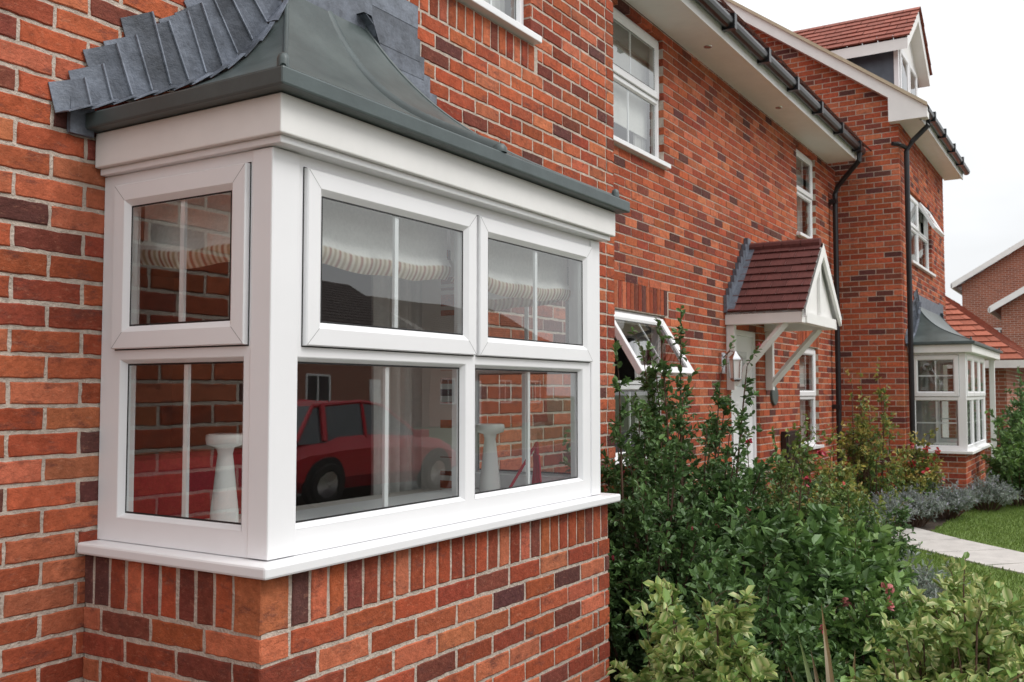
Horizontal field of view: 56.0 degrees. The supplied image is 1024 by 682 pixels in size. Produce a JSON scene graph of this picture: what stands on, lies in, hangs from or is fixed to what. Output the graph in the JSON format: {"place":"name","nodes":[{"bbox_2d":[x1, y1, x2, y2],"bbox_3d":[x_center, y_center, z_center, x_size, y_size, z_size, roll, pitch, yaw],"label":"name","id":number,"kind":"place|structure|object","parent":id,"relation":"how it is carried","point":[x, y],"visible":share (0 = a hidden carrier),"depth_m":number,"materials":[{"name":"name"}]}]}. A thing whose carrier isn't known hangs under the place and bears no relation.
{"place":"outdoors","nodes":[
{"label":"outdoors","id":0,"kind":"place"},
{"bbox_2d":[83,555,287,681],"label":"bricks","id":1,"kind":"object","parent":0,"point":[243,649],"visible":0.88,"depth_m":2.72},
{"bbox_2d":[84,603,259,681],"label":"mortar","id":2,"kind":"object","parent":1,"relation":"attached to","point":[176,649],"visible":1,"depth_m":2.72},
{"bbox_2d":[233,504,608,681],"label":"bay base front bricks","id":3,"kind":"object","parent":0,"point":[261,607],"visible":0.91,"depth_m":3.23,"materials":[{"name":"brick"}]},
{"bbox_2d":[91,506,601,632],"bbox_3d":[-0.433,0.752,3.587,0.746,0.148,2.052,-2,-4,32],"label":"bay base soldier mortar","id":4,"kind":"object","parent":3,"relation":"attached to","point":[233,588],"visible":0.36,"depth_m":2.81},
{"bbox_2d":[77,488,619,579],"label":"bay sill","id":5,"kind":"structure","parent":3,"relation":"on","point":[234,565],"depth_m":2.86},
{"bbox_2d":[97,150,266,560],"bbox_3d":[-0.951,0.039,2.804,0.726,1.117,0.076,-2,-4,32],"label":"bay window side frame","id":6,"kind":"object","parent":5,"relation":"on","point":[130,343],"visible":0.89,"depth_m":2.82,"materials":[{"name":"plastic"}]},
{"bbox_2d":[247,147,600,560],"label":"bay corner posts","id":7,"kind":"object","parent":5,"relation":"on","point":[273,372],"visible":0.78,"depth_m":2.62,"materials":[{"name":"plastic"}]},
{"bbox_2d":[95,92,614,236],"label":"bay fascia","id":8,"kind":"structure","parent":7,"relation":"on","point":[280,113],"depth_m":2.87,"materials":[{"name":"plastic"}]},
{"bbox_2d":[101,135,609,249],"bbox_3d":[-0.420,-0.488,3.633,0.775,0.020,2.004,-2,-4,32],"label":"bay cornice fillet","id":9,"kind":"object","parent":8,"relation":"attached to","point":[283,142],"visible":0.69,"depth_m":2.93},
{"bbox_2d":[98,0,620,198],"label":"bay canopy roof","id":10,"kind":"structure","parent":8,"relation":"on","point":[316,49],"depth_m":3.63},
{"bbox_2d":[140,193,230,268],"bbox_3d":[-0.944,-0.362,2.913,0.550,0.279,0.028,-2,-4,32],"label":"roman blind","id":11,"kind":"object","parent":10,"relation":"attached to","point":[208,230],"visible":0.49,"depth_m":2.94,"materials":[{"name":"fabric"}]},
{"bbox_2d":[48,0,436,137],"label":"bay canopy lead flashing","id":12,"kind":"object","parent":10,"relation":"on","point":[194,42],"visible":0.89,"depth_m":3.27,"materials":[{"name":"metal"}]},
{"bbox_2d":[85,65,629,213],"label":"bay canopy trim","id":13,"kind":"structure","parent":10,"relation":"attached to","point":[293,83],"depth_m":2.83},
{"bbox_2d":[322,199,450,280],"bbox_3d":[-0.448,-0.351,3.113,0.028,0.280,0.840,-2,-4,32],"label":"roman blind","id":14,"kind":"object","parent":10,"relation":"attached to","point":[357,240],"visible":0.62,"depth_m":3.14,"materials":[{"name":"fabric"}]},
{"bbox_2d":[277,0,619,197],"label":"bay canopy ribs","id":15,"kind":"object","parent":10,"relation":"attached to","point":[283,58],"visible":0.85,"depth_m":3.64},
{"bbox_2d":[475,423,504,491],"bbox_3d":[-0.098,0.524,4.298,0.132,0.308,0.132,-2,-4,32],"label":"ceramic candlestick","id":16,"kind":"object","parent":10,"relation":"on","point":[489,477],"visible":0.82,"depth_m":4.26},
{"bbox_2d":[450,230,570,301],"bbox_3d":[0.019,-0.311,3.864,0.028,0.280,0.890,-2,-4,32],"label":"roman blind","id":17,"kind":"object","parent":10,"relation":"attached to","point":[510,270],"visible":0.52,"depth_m":3.91,"materials":[{"name":"fabric"}]},
{"bbox_2d":[488,292,560,309],"bbox_3d":[-0.015,-0.283,4.409,0.550,0.279,0.028,-2,-4,32],"label":"roman blind","id":18,"kind":"object","parent":10,"relation":"attached to","point":[497,302],"visible":0.11,"depth_m":4.41,"materials":[{"name":"fabric"}]},
{"bbox_2d":[295,154,597,554],"bbox_3d":[-0.153,0.072,3.437,0.078,1.117,1.960,-2,-4,32],"label":"bay window front frame","id":19,"kind":"object","parent":5,"relation":"on","point":[467,348],"visible":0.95,"depth_m":3.35,"materials":[{"name":"plastic"}]},
{"bbox_2d":[475,259,573,488],"bbox_3d":[0.060,0.125,4.433,0.726,1.117,0.076,-2,-4,32],"label":"bay window far side frame","id":20,"kind":"object","parent":5,"relation":"on","point":[507,477],"visible":0.25,"depth_m":4.41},
{"bbox_2d":[260,536,608,681],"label":"mortar","id":21,"kind":"object","parent":3,"relation":"attached to","point":[317,649],"visible":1,"depth_m":3.33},
{"bbox_2d":[509,442,541,486],"bbox_3d":[0.082,0.557,4.232,0.186,0.232,0.133,-2,-4,32],"label":"red picture easel","id":22,"kind":"object","parent":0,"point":[536,476],"visible":0.65,"depth_m":4.21,"materials":[{"name":"wood"}]},
{"bbox_2d":[695,0,865,155],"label":"setback gutter","id":23,"kind":"object","parent":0,"point":[725,19],"visible":0.97,"depth_m":9.52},
{"bbox_2d":[610,478,998,681],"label":"planting bed soil","id":24,"kind":"structure","parent":0,"point":[931,524],"depth_m":11.77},
{"bbox_2d":[0,0,614,681],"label":"wing wall bricks","id":25,"kind":"object","parent":24,"relation":"on","point":[40,392],"visible":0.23,"depth_m":2.92,"materials":[{"name":"brick"}]},
{"bbox_2d":[0,0,614,681],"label":"wing wall mortar","id":26,"kind":"object","parent":25,"relation":"attached to","point":[44,378],"visible":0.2,"depth_m":2.91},
{"bbox_2d":[484,0,510,16],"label":"window frame","id":27,"kind":"object","parent":25,"relation":"attached to","point":[503,6],"depth_m":5.40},
{"bbox_2d":[458,0,541,44],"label":"wing upper window sill","id":28,"kind":"structure","parent":25,"relation":"attached to","point":[499,17],"depth_m":4.99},
{"bbox_2d":[489,0,523,24],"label":"wing upper window frame","id":29,"kind":"object","parent":25,"relation":"in","point":[517,10],"depth_m":5.30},
{"bbox_2d":[599,538,609,681],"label":"bricks","id":30,"kind":"object","parent":24,"relation":"on","point":[604,618],"visible":0.02,"depth_m":4.20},
{"bbox_2d":[606,0,615,577],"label":"wing return bricks","id":31,"kind":"object","parent":24,"relation":"on","point":[610,169],"visible":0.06,"depth_m":6.09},
{"bbox_2d":[559,305,795,681],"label":"escallonia shrub","id":32,"kind":"object","parent":24,"relation":"on","point":[656,506],"visible":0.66,"depth_m":5.00,"materials":[{"name":"green plant"}]},
{"bbox_2d":[606,576,779,681],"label":"variegated euonymus","id":33,"kind":"object","parent":24,"relation":"on","point":[679,653],"visible":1,"depth_m":2.85,"materials":[{"name":"green plant"}]},
{"bbox_2d":[639,553,939,681],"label":"fuchsia shrub","id":34,"kind":"object","parent":24,"relation":"on","point":[782,650],"visible":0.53,"depth_m":4.13,"materials":[{"name":"green plant"}]},
{"bbox_2d":[730,413,860,546],"bbox_3d":[2.109,1.280,7.396,1.075,1.439,2.398,-1,-3,18],"label":"rose shrub","id":35,"kind":"object","parent":24,"relation":"on","point":[787,476],"visible":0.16,"depth_m":7.05,"materials":[{"name":"green plant"}]},
{"bbox_2d":[671,492,923,649],"bbox_3d":[1.497,1.339,5.136,1.171,1.080,1.870,-2,-4,32],"label":"hydrangea shrub","id":36,"kind":"object","parent":24,"relation":"on","point":[815,544],"visible":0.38,"depth_m":4.76,"materials":[{"name":"green plant"}]},
{"bbox_2d":[805,357,913,523],"bbox_3d":[3.849,1.168,10.700,0.917,2.010,2.527,-2,-4,32],"label":"photinia shrub","id":37,"kind":"object","parent":24,"relation":"on","point":[866,467],"visible":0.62,"depth_m":11.18,"materials":[{"name":"green plant"}]},
{"bbox_2d":[696,604,1023,681],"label":"phormium plant","id":38,"kind":"object","parent":24,"relation":"on","point":[829,671],"visible":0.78,"depth_m":3.18,"materials":[{"name":"brown plant"}]},
{"bbox_2d":[808,428,945,561],"bbox_3d":[4.075,1.579,10.352,1.290,1.154,5.633,-2,-4,32],"label":"mixed border shrub","id":39,"kind":"object","parent":24,"relation":"on","point":[926,475],"visible":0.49,"depth_m":9.07,"materials":[{"name":"green plant"}]},
{"bbox_2d":[891,125,945,510],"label":"front wall bricks","id":40,"kind":"object","parent":24,"relation":"on","point":[915,193],"visible":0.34,"depth_m":14.17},
{"bbox_2d":[891,116,930,473],"bbox_3d":[5.402,-0.389,12.996,0.564,5.350,0.228,0,-3,-7],"label":"downpipe","id":41,"kind":"object","parent":40,"relation":"attached to","point":[919,134],"visible":0.87,"depth_m":13.07,"materials":[{"name":"black plastic"}]},
{"bbox_2d":[898,128,945,461],"bbox_3d":[6.311,-0.270,14.771,0.096,5.300,4.090,-2,-4,32],"label":"front wall mortar","id":42,"kind":"object","parent":40,"relation":"attached to","point":[929,258],"visible":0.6,"depth_m":14.54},
{"bbox_2d":[912,260,935,276],"bbox_3d":[6.164,-1.079,14.493,0.115,0.038,2.080,-2,-4,32],"label":"window sill","id":43,"kind":"structure","parent":40,"relation":"attached to","point":[922,268],"depth_m":14.37,"materials":[{"name":"white plastic"}]},
{"bbox_2d":[910,194,944,269],"bbox_3d":[6.212,-1.611,14.492,0.306,1.026,1.996,-2,-4,32],"label":"window frame","id":44,"kind":"object","parent":40,"relation":"attached to","point":[921,208],"visible":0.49,"depth_m":14.56,"materials":[{"name":"white plastic"}]},
{"bbox_2d":[918,210,923,234],"bbox_3d":[5.563,-1.490,14.888,1.200,1.430,2.600,-2,-4,32],"label":"window interior","id":45,"kind":"object","parent":44,"relation":"attached to","point":[920,217],"depth_m":15.38,"materials":[{"name":"fabric"}]},
{"bbox_2d":[910,201,937,268],"bbox_3d":[6.210,-1.597,14.492,0.222,0.883,1.902,-2,-4,32],"label":"window glass","id":46,"kind":"object","parent":44,"relation":"attached to","point":[922,253],"visible":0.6,"depth_m":14.47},
{"bbox_2d":[900,119,962,180],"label":"front soffit","id":47,"kind":"structure","parent":40,"relation":"attached to","point":[930,145],"depth_m":14.75,"materials":[{"name":"white paint"}]},
{"bbox_2d":[927,104,969,174],"bbox_3d":[6.687,-3.013,14.742,0.126,0.135,4.400,-2,-4,32],"label":"front gutter","id":48,"kind":"object","parent":47,"relation":"attached to","point":[943,137],"visible":0.95,"depth_m":14.50,"materials":[{"name":"black plastic"}]},
{"bbox_2d":[832,470,1023,532],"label":"lavender bush","id":49,"kind":"object","parent":24,"relation":"on","point":[958,499],"visible":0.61,"depth_m":11.95,"materials":[{"name":"grey plant"}]},
{"bbox_2d":[840,551,1023,681],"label":"variegated euonymus","id":50,"kind":"object","parent":24,"relation":"on","point":[974,638],"visible":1,"depth_m":2.95,"materials":[{"name":"green plant"}]},
{"bbox_2d":[917,453,967,511],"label":"bricks","id":51,"kind":"object","parent":24,"relation":"on","point":[954,463],"visible":0.27,"depth_m":12.97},
{"bbox_2d":[917,455,965,510],"bbox_3d":[5.781,1.907,13.046,0.680,0.770,0.001,-2,-4,32],"label":"mortar","id":52,"kind":"object","parent":51,"relation":"attached to","point":[950,467],"visible":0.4,"depth_m":12.97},
{"bbox_2d":[897,543,1023,643],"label":"grey leaf shrub","id":53,"kind":"object","parent":24,"relation":"on","point":[924,579],"visible":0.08,"depth_m":5.98,"materials":[{"name":"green plant"}]},
{"bbox_2d":[958,449,985,508],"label":"bay base front bricks","id":54,"kind":"object","parent":24,"relation":"on","point":[971,467],"visible":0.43,"depth_m":13.49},
{"bbox_2d":[914,344,999,458],"bbox_3d":[6.792,1.253,14.598,0.808,2.240,3.850,-2,-4,32],"label":"bay window","id":55,"kind":"structure","parent":54,"relation":"on","point":[987,354],"depth_m":13.69,"materials":[{"name":"white paint"}]},
{"bbox_2d":[916,361,957,444],"bbox_3d":[6.354,0.881,14.094,0.598,1.330,2.180,-2,-4,32],"label":"bay interior","id":56,"kind":"object","parent":55,"relation":"attached to","point":[926,411],"visible":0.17,"depth_m":14.42,"materials":[{"name":"fabric"}]},
{"bbox_2d":[914,353,967,450],"bbox_3d":[5.797,0.824,13.104,0.712,1.316,0.078,-2,-4,32],"label":"bay side frame","id":57,"kind":"object","parent":55,"relation":"attached to","point":[958,393],"visible":0.81,"depth_m":12.99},
{"bbox_2d":[941,365,948,437],"bbox_3d":[7.088,1.387,15.792,0.048,2.100,0.700,-2,-4,32],"label":"front door","id":58,"kind":"structure","parent":55,"relation":"attached to","point":[944,414],"depth_m":15.80,"materials":[{"name":"white plastic"}]},
{"bbox_2d":[914,340,1002,353],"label":"canopy trim","id":59,"kind":"structure","parent":55,"relation":"on","point":[976,343],"depth_m":13.04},
{"bbox_2d":[913,307,982,343],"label":"canopy roof","id":60,"kind":"structure","parent":59,"relation":"on","point":[928,330],"depth_m":13.46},
{"bbox_2d":[905,289,943,346],"bbox_3d":[6.397,-0.272,14.741,0.074,0.858,3.887,-2,-4,32],"label":"canopy lead flashing","id":61,"kind":"object","parent":60,"relation":"attached to","point":[926,304],"visible":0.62,"depth_m":13.89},
{"bbox_2d":[921,311,999,349],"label":"canopy ribs","id":62,"kind":"object","parent":60,"relation":"attached to","point":[970,338],"visible":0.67,"depth_m":13.55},
{"bbox_2d":[934,358,985,442],"bbox_3d":[6.995,0.926,15.034,0.712,1.316,0.078,-2,-4,32],"label":"bay side frame","id":63,"kind":"object","parent":55,"relation":"attached to","point":[939,368],"visible":0.3,"depth_m":15.16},
{"bbox_2d":[964,352,985,450],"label":"bay front frame","id":64,"kind":"object","parent":55,"relation":"attached to","point":[973,395],"visible":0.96,"depth_m":13.88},
{"bbox_2d":[967,361,983,443],"bbox_3d":[6.688,0.879,13.887,0.023,1.154,2.102,-2,-4,32],"label":"bay front glass","id":65,"kind":"object","parent":64,"relation":"in","point":[969,418],"visible":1,"depth_m":13.89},
{"bbox_2d":[965,453,984,484],"bbox_3d":[6.674,1.949,13.839,0.001,0.770,2.290,-2,-4,32],"label":"bay base front mortar","id":66,"kind":"object","parent":54,"relation":"attached to","point":[975,468],"visible":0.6,"depth_m":13.71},
{"bbox_2d":[829,45,893,83],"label":"dormer cheeks","id":67,"kind":"object","parent":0,"point":[881,65],"visible":0.1,"depth_m":13.99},
{"bbox_2d":[733,0,1023,316],"label":"sky","id":68,"kind":"structure","parent":0,"point":[975,91],"materials":[{"name":"white"}]},
{"bbox_2d":[831,12,929,87],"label":"dormer bargeboards","id":69,"kind":"object","parent":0,"point":[912,45],"visible":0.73,"depth_m":14.42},
{"bbox_2d":[894,49,917,96],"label":"dormer window frame","id":70,"kind":"object","parent":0,"point":[898,54],"visible":0.49,"depth_m":13.92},
{"bbox_2d":[901,56,915,95],"bbox_3d":[5.983,-3.866,14.518,0.001,0.550,1.306,-2,-4,32],"label":"dormer window glass","id":71,"kind":"object","parent":70,"relation":"in","point":[904,78],"visible":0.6,"depth_m":14.35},
{"bbox_2d":[892,528,1023,573],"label":"garden path","id":72,"kind":"structure","parent":0,"point":[982,554],"depth_m":9.64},
{"bbox_2d":[904,501,1023,629],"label":"lawn","id":73,"kind":"structure","parent":0,"point":[985,567],"depth_m":10.33,"materials":[{"name":"green plant"}]},
{"bbox_2d":[981,366,1023,506],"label":"laurel shrub","id":74,"kind":"object","parent":73,"relation":"on","point":[1006,462],"visible":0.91,"depth_m":13.66,"materials":[{"name":"green plant"}]},
{"bbox_2d":[945,295,1023,473],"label":"brick garage","id":75,"kind":"structure","parent":0,"point":[968,324],"depth_m":19.18,"materials":[{"name":"tile"}]},
{"label":"ground","id":76,"kind":"structure","parent":0,"visible":0},
{"bbox_2d":[134,207,453,519],"bbox_3d":[-2.430,0.531,4.839,3.948,2.450,4.900,-2,-4,32],"label":"living room","id":77,"kind":"object","parent":76,"relation":"on","point":[333,454],"visible":0.19,"depth_m":7.12,"materials":[{"name":"paint"}]},
{"bbox_2d":[133,448,241,518],"bbox_3d":[-1.602,1.071,4.149,0.850,1.200,0.950,-2,-4,32],"label":"red armchair","id":78,"kind":"object","parent":77,"relation":"on","point":[157,483],"visible":0.02,"depth_m":3.81,"materials":[{"name":"fabric"}]},
{"bbox_2d":[205,433,241,522],"bbox_3d":[-0.974,0.469,3.267,0.132,0.308,0.132,-2,-4,32],"label":"ceramic candlestick","id":79,"kind":"object","parent":77,"relation":"in","point":[224,504],"visible":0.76,"depth_m":3.23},
{"bbox_2d":[371,275,421,495],"bbox_3d":[-0.548,0.627,4.649,0.075,2.200,0.370,-2,-4,32],"label":"curtain","id":80,"kind":"object","parent":77,"relation":"hanging from","point":[405,426],"visible":0.21,"depth_m":4.64,"materials":[{"name":"fabric"}]},
{"bbox_2d":[612,0,836,502],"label":"setback wall bricks","id":81,"kind":"object","parent":76,"relation":"on","point":[635,296],"visible":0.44,"depth_m":9.16,"materials":[{"name":"brick"}]},
{"bbox_2d":[614,322,651,451],"bbox_3d":[0.398,0.472,8.058,1.200,1.570,1.740,-2,-4,32],"label":"window interior","id":82,"kind":"object","parent":81,"relation":"attached to","point":[626,368],"depth_m":8.65,"materials":[{"name":"glass"}]},
{"bbox_2d":[612,7,658,157],"bbox_3d":[0.950,-2.083,7.851,0.078,1.086,1.136,-2,-4,32],"label":"window frame","id":83,"kind":"object","parent":81,"relation":"attached to","point":[633,85],"visible":0.53,"depth_m":8.08,"materials":[{"name":"white plastic"}]},
{"bbox_2d":[612,21,650,153],"bbox_3d":[0.398,-1.965,8.187,1.200,1.490,1.740,-2,-4,32],"label":"window interior","id":84,"kind":"object","parent":83,"relation":"attached to","point":[640,123],"depth_m":8.16,"materials":[{"name":"fabric"}]},
{"bbox_2d":[613,135,670,168],"bbox_3d":[1.000,-1.524,7.790,0.115,0.038,1.220,-2,-4,32],"label":"window sill","id":85,"kind":"structure","parent":81,"relation":"attached to","point":[636,151],"depth_m":7.77,"materials":[{"name":"white plastic"}]},
{"bbox_2d":[614,310,693,460],"bbox_3d":[1.081,0.349,7.641,0.386,1.166,1.136,-2,-4,32],"label":"window frame","id":86,"kind":"object","parent":81,"relation":"attached to","point":[639,320],"visible":0.27,"depth_m":7.71,"materials":[{"name":"white plastic"}]},
{"bbox_2d":[613,0,836,500],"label":"setback wall mortar","id":87,"kind":"object","parent":81,"relation":"attached to","point":[661,138],"visible":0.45,"depth_m":9.14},
{"bbox_2d":[719,350,742,381],"bbox_3d":[2.116,0.237,9.278,0.212,0.308,0.150,-2,-4,32],"label":"wall lantern","id":88,"kind":"object","parent":81,"relation":"attached to","point":[735,360],"depth_m":9.23,"materials":[{"name":"metal"}]},
{"bbox_2d":[724,238,753,312],"bbox_3d":[2.313,-0.675,9.755,0.097,0.820,0.735,-2,-4,32],"label":"porch lead flashing","id":89,"kind":"object","parent":81,"relation":"attached to","point":[734,286],"visible":0.98,"depth_m":9.71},
{"bbox_2d":[625,0,856,163],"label":"setback soffit","id":90,"kind":"structure","parent":81,"relation":"attached to","point":[693,27],"depth_m":9.36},
{"bbox_2d":[731,329,756,504],"bbox_3d":[2.503,1.004,9.881,0.400,2.240,1.100,-2,-4,32],"label":"front door","id":91,"kind":"structure","parent":81,"relation":"attached to","point":[745,343],"depth_m":10.16,"materials":[{"name":"white plastic"}]},
{"bbox_2d":[624,0,871,151],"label":"roof tiles","id":92,"kind":"object","parent":81,"relation":"on","point":[741,22],"visible":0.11,"depth_m":9.96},
{"bbox_2d":[770,386,777,404],"bbox_3d":[2.933,0.609,10.754,0.028,0.220,0.220,-2,-4,32],"label":"house plaque","id":93,"kind":"object","parent":81,"relation":"attached to","point":[774,396],"visible":0.88,"depth_m":10.71,"materials":[{"name":"metal"}]},
{"bbox_2d":[725,243,841,389],"bbox_3d":[2.799,-0.239,9.857,0.793,1.480,1.420,-2,-4,32],"label":"porch timber","id":94,"kind":"object","parent":81,"relation":"attached to","point":[818,313],"visible":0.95,"depth_m":9.63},
{"bbox_2d":[725,238,822,312],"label":"porch roof tiles","id":95,"kind":"object","parent":94,"relation":"on","point":[801,263],"visible":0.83,"depth_m":9.55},
{"bbox_2d":[781,430,800,481],"bbox_3d":[3.238,1.352,11.156,0.082,0.620,0.530,-2,-4,32],"label":"meter box","id":96,"kind":"object","parent":81,"relation":"attached to","point":[788,439],"visible":0.35,"depth_m":10.96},
{"bbox_2d":[796,158,806,234],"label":"window glass","id":97,"kind":"object","parent":81,"relation":"attached to","point":[803,203],"depth_m":12.61,"materials":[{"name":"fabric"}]},
{"bbox_2d":[796,232,811,238],"bbox_3d":[3.729,-1.292,12.187,0.115,0.038,0.980,-2,-4,32],"label":"window small sill","id":98,"kind":"structure","parent":81,"relation":"on","point":[801,235],"depth_m":11.87,"materials":[{"name":"white plastic"}]},
{"bbox_2d":[796,149,812,237],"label":"window frame","id":99,"kind":"object","parent":81,"relation":"attached to","point":[806,195],"visible":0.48,"depth_m":12.54,"materials":[{"name":"white plastic"}]},
{"bbox_2d":[799,355,810,440],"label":"window glass","id":100,"kind":"object","parent":81,"relation":"attached to","point":[802,382],"depth_m":12.47,"materials":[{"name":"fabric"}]},
{"bbox_2d":[799,346,815,445],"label":"window frame","id":101,"kind":"object","parent":81,"relation":"attached to","point":[809,394],"visible":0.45,"depth_m":12.42,"materials":[{"name":"white plastic"}]},
{"bbox_2d":[828,152,861,486],"bbox_3d":[4.515,-0.118,12.911,0.136,4.800,0.560,2,-4,-33],"label":"downpipe","id":102,"kind":"object","parent":81,"relation":"attached to","point":[833,202],"visible":0.79,"depth_m":13.04,"materials":[{"name":"black plastic"}]},
{"bbox_2d":[688,19,906,496],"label":"side wall bricks","id":103,"kind":"object","parent":76,"relation":"on","point":[865,383],"visible":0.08,"depth_m":13.29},
{"bbox_2d":[687,27,904,496],"bbox_3d":[2.005,-1.837,15.117,7.800,8.466,0.001,-2,-4,32],"label":"side wall mortar","id":104,"kind":"object","parent":103,"relation":"attached to","point":[864,248],"depth_m":13.29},
{"bbox_2d":[718,0,928,123],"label":"verge boards","id":105,"kind":"object","parent":103,"relation":"attached to","point":[903,108],"visible":1,"depth_m":13.35,"materials":[{"name":"white paint"}]},
{"bbox_2d":[726,0,927,106],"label":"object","id":106,"kind":"object","parent":105,"relation":"attached to","point":[888,83],"visible":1,"depth_m":13.47,"materials":[{"name":"stone"}]},
{"bbox_2d":[962,245,1023,327],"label":"walls","id":107,"kind":"structure","parent":76,"relation":"on","point":[985,289],"depth_m":37.84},
{"bbox_2d":[950,239,1023,294],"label":"fascias","id":108,"kind":"object","parent":107,"relation":"attached to","point":[985,265],"visible":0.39,"depth_m":37.74,"materials":[{"name":"white paint"}]},
{"bbox_2d":[956,246,1021,290],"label":"roof tiles","id":109,"kind":"object","parent":107,"relation":"on","point":[959,286],"visible":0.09,"depth_m":39.28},
{"bbox_2d":[1001,294,1023,348],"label":"walls","id":110,"kind":"structure","parent":76,"relation":"on","point":[1012,317],"depth_m":32.95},
{"bbox_2d":[994,293,1023,314],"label":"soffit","id":111,"kind":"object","parent":110,"relation":"on","point":[998,311],"visible":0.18,"depth_m":34.67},
{"bbox_2d":[988,286,1023,319],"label":"fascias","id":112,"kind":"object","parent":111,"relation":"attached to","point":[1005,300],"visible":0.61,"depth_m":32.86,"materials":[{"name":"white paint"}]},
{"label":"roof tiles","id":113,"kind":"object","parent":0,"visible":0},
{"bbox_2d":[793,6,932,75],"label":"dormer tiles","id":114,"kind":"object","parent":113,"relation":"on","point":[873,29],"visible":0.38,"depth_m":14.45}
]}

